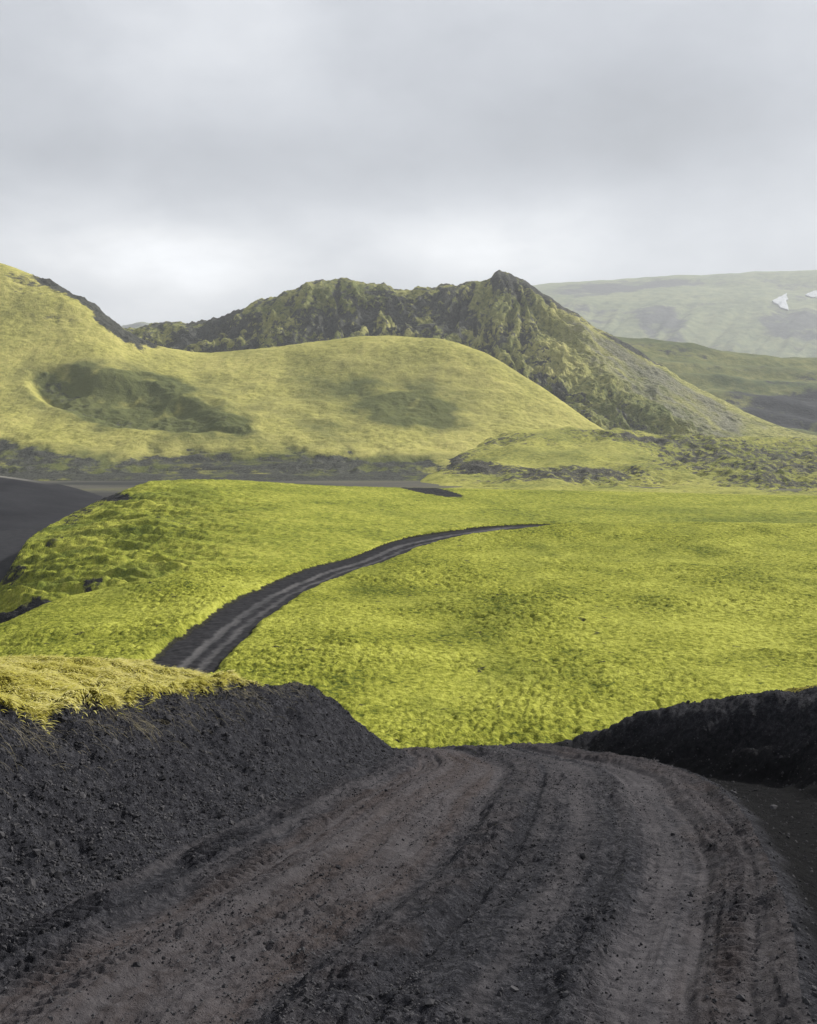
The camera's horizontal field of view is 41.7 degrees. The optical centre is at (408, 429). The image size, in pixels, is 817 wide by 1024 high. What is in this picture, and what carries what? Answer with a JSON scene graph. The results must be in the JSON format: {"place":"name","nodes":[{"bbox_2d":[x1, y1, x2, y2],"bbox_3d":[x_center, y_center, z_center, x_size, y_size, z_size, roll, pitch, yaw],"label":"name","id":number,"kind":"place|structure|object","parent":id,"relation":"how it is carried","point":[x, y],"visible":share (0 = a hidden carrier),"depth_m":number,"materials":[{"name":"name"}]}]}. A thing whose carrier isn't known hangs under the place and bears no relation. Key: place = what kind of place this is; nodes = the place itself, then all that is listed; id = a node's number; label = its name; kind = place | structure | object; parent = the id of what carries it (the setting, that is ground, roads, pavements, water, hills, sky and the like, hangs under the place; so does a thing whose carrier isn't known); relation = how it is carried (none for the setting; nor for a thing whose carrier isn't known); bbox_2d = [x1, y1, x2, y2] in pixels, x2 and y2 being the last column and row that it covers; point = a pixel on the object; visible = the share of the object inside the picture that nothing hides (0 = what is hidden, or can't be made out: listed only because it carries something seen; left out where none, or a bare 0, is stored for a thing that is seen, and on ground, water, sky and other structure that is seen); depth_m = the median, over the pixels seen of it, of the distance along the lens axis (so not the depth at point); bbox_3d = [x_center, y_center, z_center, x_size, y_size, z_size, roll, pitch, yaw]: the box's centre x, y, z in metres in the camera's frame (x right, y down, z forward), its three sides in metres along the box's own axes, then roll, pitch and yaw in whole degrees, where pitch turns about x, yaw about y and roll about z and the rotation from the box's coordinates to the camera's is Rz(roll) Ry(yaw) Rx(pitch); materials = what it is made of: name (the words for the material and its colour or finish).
{"place":"outdoors","nodes":[
{"label":"outdoors","id":0,"kind":"place"},
{"bbox_2d":[0,476,101,530],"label":"ground","id":1,"kind":"structure","parent":0,"point":[26,503],"depth_m":355.38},
{"bbox_2d":[0,656,394,929],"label":"bank","id":2,"kind":"structure","parent":0,"point":[31,771],"depth_m":9.10,"materials":[{"name":"black soil"}]},
{"bbox_2d":[0,653,263,733],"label":"moss","id":3,"kind":"object","parent":2,"relation":"on","point":[8,667],"visible":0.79,"depth_m":11.54,"materials":[{"name":"plant"}]},
{"bbox_2d":[0,680,316,790],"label":"dry rootlets","id":4,"kind":"object","parent":2,"relation":"hanging from","point":[138,718],"visible":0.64,"depth_m":9.92,"materials":[{"name":"plant"}]},
{"bbox_2d":[0,263,603,480],"bbox_3d":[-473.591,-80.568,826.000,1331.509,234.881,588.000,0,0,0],"label":"hill","id":5,"kind":"structure","parent":0,"point":[90,391],"depth_m":712.72,"materials":[{"name":"green plant"}]},
{"bbox_2d":[152,525,543,674],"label":"road","id":6,"kind":"structure","parent":0,"point":[207,647],"depth_m":92.22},
{"bbox_2d":[0,481,806,581],"bbox_3d":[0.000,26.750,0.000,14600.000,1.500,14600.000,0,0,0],"label":"ground","id":7,"kind":"structure","parent":0,"point":[12,542],"depth_m":477.70,"materials":[{"name":"black soil"}]},
{"bbox_2d":[0,742,816,1023],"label":"road","id":8,"kind":"structure","parent":0,"point":[679,985],"depth_m":5.83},
{"bbox_2d":[0,661,816,1023],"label":"gravel","id":9,"kind":"structure","parent":8,"relation":"on","point":[30,883],"depth_m":7.13,"materials":[{"name":"black gravel"}]},
{"bbox_2d":[0,521,816,748],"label":"ground","id":10,"kind":"structure","parent":0,"point":[552,632],"depth_m":81.71,"materials":[{"name":"green plant"}]},
{"bbox_2d":[0,479,816,622],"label":"ground","id":11,"kind":"structure","parent":0,"point":[153,529],"depth_m":214.50,"materials":[{"name":"green plant"}]},
{"bbox_2d":[0,0,816,325],"label":"sky","id":12,"kind":"structure","parent":0,"point":[185,161],"materials":[{"name":"grey"}]},
{"bbox_2d":[121,270,816,357],"bbox_3d":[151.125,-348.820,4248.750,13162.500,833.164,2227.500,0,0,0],"label":"plateau","id":13,"kind":"structure","parent":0,"point":[738,312],"depth_m":4134.51,"materials":[{"name":"green plant"}]},
{"bbox_2d":[772,293,788,310],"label":"snow patch","id":14,"kind":"object","parent":13,"relation":"on","point":[780,302],"visible":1,"depth_m":4204.69,"materials":[{"name":"white snow"}]},
{"bbox_2d":[805,290,816,297],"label":"snow patch","id":15,"kind":"object","parent":13,"relation":"on","point":[812,294],"visible":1,"depth_m":4384.65,"materials":[{"name":"white snow"}]},
{"bbox_2d":[123,270,816,439],"bbox_3d":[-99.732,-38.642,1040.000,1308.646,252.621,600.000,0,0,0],"label":"mountain","id":16,"kind":"structure","parent":0,"point":[582,366],"depth_m":1000.61,"materials":[{"name":"green plant"}]},
{"bbox_2d":[420,426,816,495],"bbox_3d":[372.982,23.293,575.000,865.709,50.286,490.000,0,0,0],"label":"ground","id":17,"kind":"structure","parent":0,"point":[570,458],"depth_m":565.77,"materials":[{"name":"green plant"}]},
{"bbox_2d":[550,685,816,935],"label":"bank","id":18,"kind":"structure","parent":0,"point":[743,719],"depth_m":13.60,"materials":[{"name":"black soil"}]},
{"bbox_2d":[615,336,816,435],"bbox_3d":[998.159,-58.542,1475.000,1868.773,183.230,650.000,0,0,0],"label":"hill","id":19,"kind":"structure","parent":0,"point":[781,392],"depth_m":1415.89,"materials":[{"name":"green plant"}]}
]}

